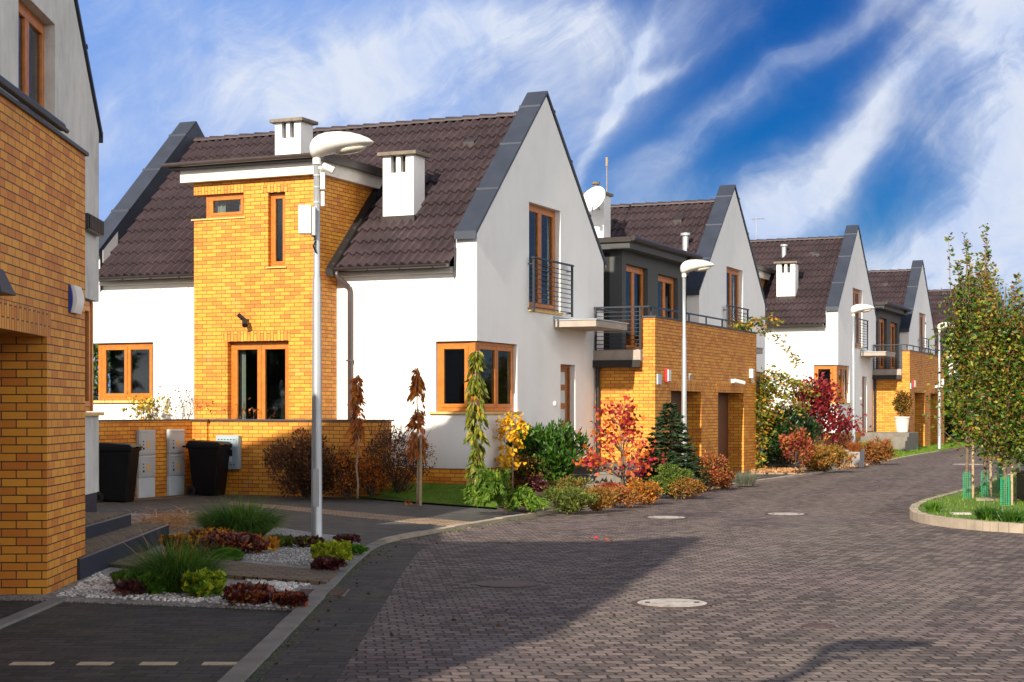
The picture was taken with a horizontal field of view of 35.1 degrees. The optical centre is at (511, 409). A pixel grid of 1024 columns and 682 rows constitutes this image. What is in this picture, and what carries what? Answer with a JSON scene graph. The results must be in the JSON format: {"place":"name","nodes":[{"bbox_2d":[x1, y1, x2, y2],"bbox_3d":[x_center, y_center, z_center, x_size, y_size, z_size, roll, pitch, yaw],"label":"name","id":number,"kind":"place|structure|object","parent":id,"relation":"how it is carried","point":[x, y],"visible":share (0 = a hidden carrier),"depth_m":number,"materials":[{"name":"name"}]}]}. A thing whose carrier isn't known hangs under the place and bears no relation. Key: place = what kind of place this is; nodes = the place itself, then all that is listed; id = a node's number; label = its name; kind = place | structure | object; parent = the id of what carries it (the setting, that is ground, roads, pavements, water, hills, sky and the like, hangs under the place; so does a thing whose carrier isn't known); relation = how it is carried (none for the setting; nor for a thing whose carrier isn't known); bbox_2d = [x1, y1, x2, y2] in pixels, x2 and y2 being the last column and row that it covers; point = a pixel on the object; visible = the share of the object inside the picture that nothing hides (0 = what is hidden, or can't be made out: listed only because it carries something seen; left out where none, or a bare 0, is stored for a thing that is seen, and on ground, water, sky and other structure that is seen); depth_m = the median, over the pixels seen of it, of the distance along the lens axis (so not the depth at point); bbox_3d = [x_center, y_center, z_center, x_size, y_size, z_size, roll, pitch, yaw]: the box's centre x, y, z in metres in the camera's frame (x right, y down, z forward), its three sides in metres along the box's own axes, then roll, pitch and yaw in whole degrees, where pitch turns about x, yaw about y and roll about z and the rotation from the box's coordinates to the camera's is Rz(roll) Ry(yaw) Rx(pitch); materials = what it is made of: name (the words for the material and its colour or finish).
{"place":"outdoors","nodes":[
{"label":"outdoors","id":0,"kind":"place"},
{"bbox_2d":[93,344,109,399],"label":"tree","id":1,"kind":"object","parent":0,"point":[95,370],"visible":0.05,"depth_m":40.16,"materials":[{"name":"green plant"}]},
{"bbox_2d":[0,600,291,681],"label":"driveway","id":2,"kind":"structure","parent":0,"point":[67,637],"depth_m":11.54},
{"bbox_2d":[0,598,66,628],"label":"edging","id":3,"kind":"object","parent":2,"relation":"on","point":[25,613],"visible":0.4,"depth_m":13.01,"materials":[{"name":"concrete"}]},
{"bbox_2d":[110,553,337,584],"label":"garden path","id":4,"kind":"structure","parent":0,"point":[255,571],"depth_m":15.91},
{"bbox_2d":[97,495,524,545],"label":"driveway","id":5,"kind":"structure","parent":0,"point":[367,531],"depth_m":26.21,"materials":[{"name":"concrete"}]},
{"bbox_2d":[97,494,310,504],"bbox_3d":[-5.637,1.664,29.291,3.100,0.050,4.120,0,0,24],"label":"paving strip","id":6,"kind":"object","parent":5,"relation":"on","point":[149,498],"visible":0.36,"depth_m":30.66,"materials":[{"name":"concrete"}]},
{"bbox_2d":[97,442,142,502],"bbox_3d":[-7.065,1.115,28.924,0.878,1.069,0.600,0,0,5],"label":"wheeled bin","id":7,"kind":"object","parent":6,"relation":"on","point":[118,465],"visible":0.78,"depth_m":28.68,"materials":[{"name":"plastic"}]},
{"bbox_2d":[136,430,154,497],"bbox_3d":[-6.861,1.010,30.345,0.086,1.280,0.500,0,0,24],"label":"meter cabinet","id":8,"kind":"object","parent":6,"relation":"on","point":[145,485],"visible":0.94,"depth_m":30.29,"materials":[{"name":"grey metal"}]},
{"bbox_2d":[167,429,184,495],"bbox_3d":[-6.481,1.010,31.205,0.086,1.280,0.500,0,0,24],"label":"meter cabinet","id":9,"kind":"object","parent":6,"relation":"on","point":[175,460],"visible":1,"depth_m":31.14,"materials":[{"name":"grey metal"}]},
{"bbox_2d":[182,440,232,495],"bbox_3d":[-5.844,1.115,31.174,0.878,1.069,0.600,0,0,15],"label":"wheeled bin","id":10,"kind":"object","parent":6,"relation":"on","point":[209,461],"visible":1,"depth_m":30.95,"materials":[{"name":"plastic"}]},
{"bbox_2d":[261,427,343,498],"bbox_3d":[-3.870,0.977,29.914,1.596,1.332,1.361,0,0,-15],"label":"shrub","id":11,"kind":"object","parent":5,"relation":"on","point":[291,455],"visible":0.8,"depth_m":29.68,"materials":[{"name":"brown plant"}]},
{"bbox_2d":[330,449,369,496],"bbox_3d":[-2.934,1.139,29.367,0.726,0.885,0.640,0,0,-12],"label":"shrub","id":12,"kind":"object","parent":5,"relation":"on","point":[346,464],"visible":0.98,"depth_m":29.28,"materials":[{"name":"brown plant"}]},
{"bbox_2d":[229,501,472,527],"bbox_3d":[-2.827,1.664,25.811,0.794,0.050,7.878,0,0,-40],"label":"paving strip","id":13,"kind":"object","parent":5,"relation":"on","point":[420,520],"visible":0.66,"depth_m":24.90,"materials":[{"name":"concrete"}]},
{"bbox_2d":[346,375,366,497],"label":"weeping tree","id":14,"kind":"object","parent":5,"relation":"on","point":[356,423],"visible":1,"depth_m":29.08,"materials":[{"name":"brown plant"}]},
{"bbox_2d":[354,482,497,507],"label":"lawn","id":15,"kind":"structure","parent":0,"point":[382,496],"depth_m":29.43,"materials":[{"name":"plant"}]},
{"bbox_2d":[349,452,391,494],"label":"berry shrub","id":16,"kind":"object","parent":15,"relation":"on","point":[373,485],"visible":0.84,"depth_m":29.55,"materials":[{"name":"orange plant"}]},
{"bbox_2d":[359,416,436,493],"bbox_3d":[-2.088,0.799,29.713,1.487,1.511,1.259,0,0,12],"label":"shrub","id":17,"kind":"object","parent":15,"relation":"on","point":[392,462],"visible":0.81,"depth_m":29.61,"materials":[{"name":"brown plant"}]},
{"bbox_2d":[404,367,429,505],"bbox_3d":[-1.636,0.487,27.801,0.456,2.446,0.444,0,0,0],"label":"weeping tree","id":18,"kind":"object","parent":15,"relation":"on","point":[416,444],"visible":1,"depth_m":27.75,"materials":[{"name":"brown plant"}]},
{"bbox_2d":[463,351,490,499],"bbox_3d":[-0.596,0.308,27.248,0.480,2.625,0.629,0,0,0],"label":"weeping tree","id":19,"kind":"object","parent":15,"relation":"on","point":[476,388],"visible":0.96,"depth_m":27.19,"materials":[{"name":"green plant"}]},
{"bbox_2d":[78,0,1023,399],"label":"sky","id":20,"kind":"structure","parent":0,"point":[900,121],"materials":[{"name":"blue"}]},
{"bbox_2d":[493,483,713,512],"bbox_3d":[1.331,1.735,31.218,3.118,0.250,11.221,0,0,23],"label":"planting bed","id":21,"kind":"object","parent":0,"point":[525,510],"visible":0.04,"depth_m":26.72,"materials":[{"name":"soil"}]},
{"bbox_2d":[459,465,550,513],"bbox_3d":[-0.091,1.230,25.152,1.475,0.776,1.009,0,0,0],"label":"juniper","id":22,"kind":"object","parent":21,"relation":"on","point":[497,489],"visible":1,"depth_m":25.07,"materials":[{"name":"green plant"}]},
{"bbox_2d":[492,412,531,488],"bbox_3d":[-0.003,0.832,31.189,0.796,1.636,0.564,0,0,-18],"label":"young tree","id":23,"kind":"object","parent":21,"relation":"on","point":[510,436],"visible":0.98,"depth_m":31.11,"materials":[{"name":"yellow plant"}]},
{"bbox_2d":[507,444,551,489],"bbox_3d":[0.193,1.143,32.070,1.156,0.954,1.233,0,0,41],"label":"shrub","id":24,"kind":"object","parent":21,"relation":"on","point":[516,482],"visible":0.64,"depth_m":31.88,"materials":[{"name":"brown plant"}]},
{"bbox_2d":[506,417,590,487],"bbox_3d":[0.470,0.904,32.340,2.193,1.580,1.541,0,0,15],"label":"laurel bush","id":25,"kind":"object","parent":21,"relation":"on","point":[550,445],"visible":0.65,"depth_m":32.02,"materials":[{"name":"green plant"}]},
{"bbox_2d":[541,474,593,492],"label":"shrub","id":26,"kind":"object","parent":21,"relation":"on","point":[563,481],"visible":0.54,"depth_m":30.17,"materials":[{"name":"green plant"}]},
{"bbox_2d":[540,483,599,514],"bbox_3d":[0.914,1.402,25.584,1.008,0.494,0.778,0,0,-16],"label":"shrub","id":27,"kind":"object","parent":21,"relation":"on","point":[574,500],"visible":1,"depth_m":25.46,"materials":[{"name":"green plant"}]},
{"bbox_2d":[584,486,619,511],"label":"shrub","id":28,"kind":"object","parent":21,"relation":"on","point":[606,500],"visible":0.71,"depth_m":25.94,"materials":[{"name":"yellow plant"}]},
{"bbox_2d":[572,389,665,484],"bbox_3d":[2.083,0.615,31.498,1.830,2.075,1.368,0,0,0],"label":"young tree","id":29,"kind":"object","parent":21,"relation":"on","point":[624,422],"visible":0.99,"depth_m":31.45,"materials":[{"name":"red plant"}]},
{"bbox_2d":[624,476,663,504],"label":"shrub","id":30,"kind":"object","parent":21,"relation":"on","point":[649,490],"visible":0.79,"depth_m":27.89,"materials":[{"name":"orange plant"}]},
{"bbox_2d":[626,403,709,486],"bbox_3d":[3.122,0.712,32.467,1.725,1.856,1.625,0,0,0],"label":"spruce tree","id":31,"kind":"object","parent":21,"relation":"on","point":[672,456],"visible":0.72,"depth_m":32.33,"materials":[{"name":"green plant"}]},
{"bbox_2d":[649,463,694,498],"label":"shrub","id":32,"kind":"object","parent":21,"relation":"on","point":[664,476],"visible":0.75,"depth_m":29.99,"materials":[{"name":"green plant"}]},
{"bbox_2d":[664,476,707,498],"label":"shrub","id":33,"kind":"object","parent":21,"relation":"on","point":[680,489],"visible":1,"depth_m":29.79,"materials":[{"name":"orange plant"}]},
{"bbox_2d":[680,259,713,460],"bbox_3d":[4.120,-0.858,35.900,0.770,4.975,0.380,0,0,0],"label":"street lamp","id":34,"kind":"object","parent":21,"relation":"on","point":[697,265],"visible":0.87,"depth_m":35.85,"materials":[{"name":"metal"}]},
{"bbox_2d":[696,450,731,490],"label":"barberry bush","id":35,"kind":"object","parent":21,"relation":"on","point":[715,474],"visible":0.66,"depth_m":32.90,"materials":[{"name":"orange plant"}]},
{"bbox_2d":[381,458,868,508],"bbox_3d":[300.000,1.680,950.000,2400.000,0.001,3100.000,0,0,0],"label":"ground","id":36,"kind":"structure","parent":0,"point":[449,504],"depth_m":28.77,"materials":[{"name":"concrete"}]},
{"bbox_2d":[0,75,88,593],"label":"garage block","id":37,"kind":"structure","parent":36,"relation":"on","point":[42,356],"depth_m":14.35,"materials":[{"name":"brick"}]},
{"bbox_2d":[0,0,103,511],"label":"row house","id":38,"kind":"structure","parent":36,"relation":"on","point":[44,60],"depth_m":20.37,"materials":[{"name":"white paint"}]},
{"bbox_2d":[18,0,43,118],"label":"balcony door","id":39,"kind":"structure","parent":38,"relation":"in","point":[30,29],"depth_m":18.97,"materials":[{"name":"brown wood"}]},
{"bbox_2d":[85,300,92,411],"bbox_3d":[-5.691,-0.720,21.018,0.110,1.480,1.835,0,0,-3],"label":"corner window","id":40,"kind":"structure","parent":38,"relation":"in","point":[88,305],"depth_m":21.72,"materials":[{"name":"brown wood"}]},
{"bbox_2d":[77,512,168,579],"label":"entrance steps","id":41,"kind":"structure","parent":36,"relation":"on","point":[99,535],"depth_m":18.05,"materials":[{"name":"concrete"}]},
{"bbox_2d":[121,393,174,418],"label":"rose bush","id":42,"kind":"object","parent":36,"relation":"on","point":[143,406],"visible":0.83,"depth_m":32.96,"materials":[{"name":"yellow plant"}]},
{"bbox_2d":[0,513,359,610],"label":"planting bed","id":43,"kind":"object","parent":36,"relation":"on","point":[76,598],"visible":0.22,"depth_m":14.25,"materials":[{"name":"gravel"}]},
{"bbox_2d":[112,579,147,594],"bbox_3d":[-3.351,1.556,14.232,0.314,0.155,0.276,0,0,-2],"label":"heuchera","id":44,"kind":"object","parent":43,"relation":"on","point":[126,586],"visible":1,"depth_m":14.16,"materials":[{"name":"plant"}]},
{"bbox_2d":[122,568,172,593],"bbox_3d":[-3.224,1.516,14.377,0.468,0.262,0.377,0,0,6],"label":"heuchera","id":45,"kind":"object","parent":43,"relation":"on","point":[160,588],"visible":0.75,"depth_m":14.29,"materials":[{"name":"plant"}]},
{"bbox_2d":[120,506,212,533],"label":"ornamental grass","id":46,"kind":"object","parent":43,"relation":"on","point":[169,518],"visible":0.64,"depth_m":22.36,"materials":[{"name":"plant"}]},
{"bbox_2d":[102,525,248,591],"bbox_3d":[-3.011,1.301,14.539,1.395,0.643,1.297,0,0,0],"label":"grass clump","id":47,"kind":"object","parent":43,"relation":"on","point":[171,566],"visible":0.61,"depth_m":14.41,"materials":[{"name":"plant"}]},
{"bbox_2d":[157,532,205,549],"bbox_3d":[-3.823,1.528,18.817,0.569,0.228,0.498,0,0,-35],"label":"heuchera","id":48,"kind":"object","parent":43,"relation":"on","point":[170,535],"visible":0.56,"depth_m":18.71,"materials":[{"name":"plant"}]},
{"bbox_2d":[56,572,310,607],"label":"white pebbles","id":49,"kind":"object","parent":43,"relation":"on","point":[94,586],"visible":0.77,"depth_m":14.27,"materials":[{"name":"gravel"}]},
{"bbox_2d":[181,567,227,597],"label":"shrub","id":50,"kind":"object","parent":43,"relation":"on","point":[205,582],"visible":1,"depth_m":14.02,"materials":[{"name":"plant"}]},
{"bbox_2d":[107,544,313,591],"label":"grey pebbles","id":51,"kind":"object","parent":43,"relation":"on","point":[300,556],"visible":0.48,"depth_m":18.00,"materials":[{"name":"gravel"}]},
{"bbox_2d":[194,531,271,552],"bbox_3d":[-3.146,1.500,18.246,0.864,0.281,0.687,0,0,-17],"label":"heuchera","id":52,"kind":"object","parent":43,"relation":"on","point":[248,540],"visible":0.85,"depth_m":18.11,"materials":[{"name":"red plant"}]},
{"bbox_2d":[178,490,298,535],"bbox_3d":[-3.504,1.294,20.830,1.712,0.681,1.590,0,0,0],"label":"grass clump","id":53,"kind":"object","parent":43,"relation":"on","point":[250,520],"visible":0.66,"depth_m":20.59,"materials":[{"name":"plant"}]},
{"bbox_2d":[222,580,278,604],"bbox_3d":[-2.225,1.543,13.611,0.507,0.222,0.440,0,0,8],"label":"heuchera","id":54,"kind":"object","parent":43,"relation":"on","point":[252,593],"visible":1,"depth_m":13.53,"materials":[{"name":"red plant"}]},
{"bbox_2d":[269,588,308,607],"bbox_3d":[-1.849,1.562,13.392,0.327,0.166,0.329,0,0,-16],"label":"heuchera","id":55,"kind":"object","parent":43,"relation":"on","point":[295,599],"visible":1,"depth_m":13.31,"materials":[{"name":"red plant"}]},
{"bbox_2d":[310,555,347,570],"bbox_3d":[-1.838,1.558,16.290,0.377,0.199,0.316,0,0,17],"label":"heuchera","id":56,"kind":"object","parent":43,"relation":"on","point":[327,562],"visible":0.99,"depth_m":16.21,"materials":[{"name":"plant"}]},
{"bbox_2d":[310,539,353,561],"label":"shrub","id":57,"kind":"object","parent":43,"relation":"on","point":[336,548],"visible":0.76,"depth_m":16.94,"materials":[{"name":"plant"}]},
{"bbox_2d":[298,131,373,536],"bbox_3d":[-2.087,-0.838,19.300,0.885,4.975,0.380,0,0,0],"label":"street lamp","id":58,"kind":"object","parent":43,"relation":"on","point":[333,142],"visible":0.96,"depth_m":19.25,"materials":[{"name":"white metal"}]},
{"bbox_2d":[99,419,393,499],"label":"garden wall","id":59,"kind":"structure","parent":36,"relation":"on","point":[250,476],"depth_m":31.02,"materials":[{"name":"brick"}]},
{"bbox_2d":[216,435,240,468],"bbox_3d":[-5.512,0.820,31.433,0.520,0.660,0.137,0,0,24],"label":"utility box","id":60,"kind":"object","parent":59,"relation":"attached to","point":[235,455],"visible":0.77,"depth_m":31.32,"materials":[{"name":"white metal"}]},
{"bbox_2d":[93,91,628,491],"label":"row house","id":61,"kind":"structure","parent":36,"relation":"on","point":[448,245],"depth_m":32.14,"materials":[{"name":"paint"}]},
{"bbox_2d":[99,343,152,399],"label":"window","id":62,"kind":"structure","parent":61,"relation":"in","point":[131,364],"depth_m":34.14,"materials":[{"name":"brown wood"}]},
{"bbox_2d":[206,193,243,218],"bbox_3d":[-5.507,-4.040,32.430,0.925,0.470,0.832,0,0,24],"label":"window","id":63,"kind":"structure","parent":61,"relation":"in","point":[222,200],"depth_m":32.13,"materials":[{"name":"brown wood"}]},
{"bbox_2d":[231,341,288,418],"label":"terrace door","id":64,"kind":"structure","parent":61,"relation":"in","point":[259,370],"depth_m":32.15,"materials":[{"name":"brown wood"}]},
{"bbox_2d":[271,193,284,266],"bbox_3d":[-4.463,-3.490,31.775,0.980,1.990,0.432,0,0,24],"label":"window","id":65,"kind":"structure","parent":61,"relation":"in","point":[277,199],"depth_m":31.65,"materials":[{"name":"brown wood"}]},
{"bbox_2d":[438,341,470,410],"bbox_3d":[-1.083,-0.640,30.845,0.710,1.320,0.102,0,0,24],"label":"corner window","id":66,"kind":"structure","parent":61,"relation":"in","point":[442,346],"depth_m":30.87,"materials":[{"name":"brown wood"}]},
{"bbox_2d":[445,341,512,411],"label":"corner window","id":67,"kind":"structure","parent":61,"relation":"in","point":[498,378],"depth_m":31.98,"materials":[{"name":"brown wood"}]},
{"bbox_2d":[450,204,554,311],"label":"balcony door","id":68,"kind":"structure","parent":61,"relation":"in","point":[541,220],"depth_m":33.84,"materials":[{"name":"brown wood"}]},
{"bbox_2d":[561,364,569,448],"bbox_3d":[1.056,0.185,34.826,0.080,2.330,0.850,0,0,24],"label":"front door","id":69,"kind":"structure","parent":61,"relation":"in","point":[565,369],"depth_m":34.99,"materials":[{"name":"brown wood"}]},
{"bbox_2d":[543,462,671,489],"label":"gravel","id":70,"kind":"structure","parent":36,"relation":"on","point":[603,476],"depth_m":32.84,"materials":[{"name":"gravel"}]},
{"bbox_2d":[583,157,766,449],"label":"row house","id":71,"kind":"structure","parent":36,"relation":"on","point":[728,284],"depth_m":46.34,"materials":[{"name":"paint"}]},
{"bbox_2d":[726,267,738,326],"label":"balcony door","id":72,"kind":"structure","parent":71,"relation":"in","point":[732,276],"depth_m":46.95,"materials":[{"name":"brown wood"}]},
{"bbox_2d":[593,235,757,477],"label":"garage block","id":73,"kind":"structure","parent":36,"relation":"on","point":[640,358],"depth_m":39.05,"materials":[{"name":"brick"}]},
{"bbox_2d":[718,393,728,467],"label":"garage door","id":74,"kind":"structure","parent":73,"relation":"in","point":[723,402],"depth_m":42.09,"materials":[{"name":"wood"}]},
{"bbox_2d":[726,312,820,469],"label":"climbing vine","id":75,"kind":"object","parent":73,"relation":"attached to","point":[764,397],"visible":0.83,"depth_m":43.59,"materials":[{"name":"green plant"}]},
{"bbox_2d":[750,218,895,443],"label":"row house","id":76,"kind":"structure","parent":36,"relation":"on","point":[815,289],"depth_m":59.15,"materials":[{"name":"paint"}]},
{"bbox_2d":[819,365,846,401],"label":"corner window","id":77,"kind":"structure","parent":76,"relation":"in","point":[840,372],"depth_m":58.50,"materials":[{"name":"brown wood"}]},
{"bbox_2d":[868,260,935,353],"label":"row house","id":78,"kind":"structure","parent":36,"relation":"on","point":[907,288],"depth_m":72.81,"materials":[{"name":"paint"}]},
{"bbox_2d":[872,301,943,445],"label":"garage block","id":79,"kind":"structure","parent":36,"relation":"on","point":[910,371],"depth_m":65.88,"materials":[{"name":"brick"}]},
{"bbox_2d":[928,282,971,439],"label":"row house","id":80,"kind":"structure","parent":36,"relation":"on","point":[936,297],"depth_m":86.78,"materials":[{"name":"paint"}]},
{"bbox_2d":[336,446,1023,681],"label":"road","id":81,"kind":"structure","parent":0,"point":[875,575],"depth_m":14.55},
{"bbox_2d":[217,542,385,681],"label":"kerb","id":82,"kind":"structure","parent":81,"relation":"on","point":[251,662],"depth_m":11.98,"materials":[{"name":"concrete"}]},
{"bbox_2d":[246,542,429,681],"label":"road gutter","id":83,"kind":"object","parent":81,"relation":"on","point":[306,658],"visible":0.77,"depth_m":12.36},
{"bbox_2d":[475,580,538,587],"bbox_3d":[-0.048,1.654,15.312,0.603,0.032,0.603,0,0,0],"label":"manhole cover","id":84,"kind":"object","parent":81,"relation":"on","point":[506,583],"visible":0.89,"depth_m":15.28,"materials":[{"name":"metal"}]},
{"bbox_2d":[604,485,647,506],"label":"shrub","id":85,"kind":"object","parent":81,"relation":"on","point":[629,496],"visible":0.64,"depth_m":27.08,"materials":[{"name":"orange plant"}]},
{"bbox_2d":[631,598,712,608],"bbox_3d":[1.364,1.653,13.784,0.696,0.034,0.696,0,0,0],"label":"manhole cover","id":86,"kind":"object","parent":81,"relation":"on","point":[676,603],"visible":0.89,"depth_m":13.71,"materials":[{"name":"metal"}]},
{"bbox_2d":[376,442,995,543],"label":"kerb","id":87,"kind":"structure","parent":81,"relation":"on","point":[449,528],"depth_m":24.25,"materials":[{"name":"concrete"}]},
{"bbox_2d":[749,466,856,473],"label":"gravel strip","id":88,"kind":"object","parent":81,"relation":"on","point":[807,471],"visible":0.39,"depth_m":41.38,"materials":[{"name":"gravel"}]},
{"bbox_2d":[778,426,817,465],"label":"shrub","id":89,"kind":"object","parent":88,"relation":"on","point":[802,441],"visible":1,"depth_m":40.48,"materials":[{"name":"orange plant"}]},
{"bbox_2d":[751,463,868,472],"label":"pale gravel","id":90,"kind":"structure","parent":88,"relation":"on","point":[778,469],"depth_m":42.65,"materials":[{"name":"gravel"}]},
{"bbox_2d":[756,405,823,466],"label":"laurel bush","id":91,"kind":"object","parent":90,"relation":"on","point":[798,421],"visible":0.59,"depth_m":44.00,"materials":[{"name":"green plant"}]},
{"bbox_2d":[792,443,857,471],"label":"shrub","id":92,"kind":"object","parent":88,"relation":"on","point":[823,458],"visible":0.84,"depth_m":42.15,"materials":[{"name":"orange plant"}]},
{"bbox_2d":[910,504,1023,533],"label":"island kerb","id":93,"kind":"structure","parent":81,"relation":"on","point":[918,516],"depth_m":22.43,"materials":[{"name":"concrete"}]},
{"bbox_2d":[815,435,978,459],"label":"lawn","id":94,"kind":"structure","parent":0,"point":[951,439],"depth_m":66.97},
{"bbox_2d":[860,432,917,450],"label":"wall","id":95,"kind":"structure","parent":94,"relation":"on","point":[905,441],"depth_m":60.83,"materials":[{"name":"concrete"}]},
{"bbox_2d":[891,389,913,431],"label":"potted tree","id":96,"kind":"object","parent":95,"relation":"on","point":[901,400],"visible":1,"depth_m":61.40,"materials":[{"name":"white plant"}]},
{"bbox_2d":[937,322,952,448],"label":"street lamp","id":97,"kind":"object","parent":94,"relation":"on","point":[939,404],"visible":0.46,"depth_m":63.35,"materials":[{"name":"metal"}]},
{"bbox_2d":[919,475,1023,522],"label":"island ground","id":98,"kind":"structure","parent":0,"point":[969,501],"depth_m":26.82,"materials":[{"name":"plant"}]},
{"bbox_2d":[911,232,1003,498],"bbox_3d":[7.932,-0.751,28.349,1.452,4.703,1.579,0,0,42],"label":"street tree","id":99,"kind":"object","parent":98,"relation":"on","point":[960,332],"visible":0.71,"depth_m":28.25,"materials":[{"name":"green plant"}]},
{"bbox_2d":[912,473,1023,522],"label":"island grass","id":100,"kind":"structure","parent":98,"relation":"on","point":[961,504],"depth_m":27.04,"materials":[{"name":"plant"}]},
{"bbox_2d":[944,223,1015,496],"bbox_3d":[8.423,-0.876,28.902,1.449,4.958,1.406,0,0,27],"label":"street tree","id":101,"kind":"object","parent":98,"relation":"on","point":[985,472],"visible":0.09,"depth_m":28.95,"materials":[{"name":"green plant"}]},
{"bbox_2d":[945,262,1023,505],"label":"street tree","id":102,"kind":"object","parent":98,"relation":"on","point":[1001,357],"visible":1,"depth_m":26.19,"materials":[{"name":"green plant"}]},
{"bbox_2d":[971,504,1001,519],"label":"weeds","id":103,"kind":"object","parent":98,"relation":"on","point":[983,513],"visible":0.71,"depth_m":22.79,"materials":[{"name":"green plant"}]},
{"bbox_2d":[992,506,1023,522],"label":"weeds","id":104,"kind":"object","parent":98,"relation":"on","point":[1008,516],"visible":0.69,"depth_m":22.02,"materials":[{"name":"green plant"}]},
{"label":"planting bed","id":105,"kind":"structure","parent":0,"visible":0},
{"bbox_2d":[779,370,871,446],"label":"young tree","id":106,"kind":"object","parent":105,"relation":"on","point":[821,407],"visible":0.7,"depth_m":47.56,"materials":[{"name":"red plant"}]},
{"bbox_2d":[851,304,874,442],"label":"street lamp","id":107,"kind":"object","parent":105,"relation":"on","point":[856,308],"visible":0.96,"depth_m":51.35,"materials":[{"name":"metal"}]},
{"bbox_2d":[862,436,897,464],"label":"shrub","id":108,"kind":"object","parent":105,"relation":"on","point":[876,453],"visible":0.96,"depth_m":48.17,"materials":[{"name":"orange plant"}]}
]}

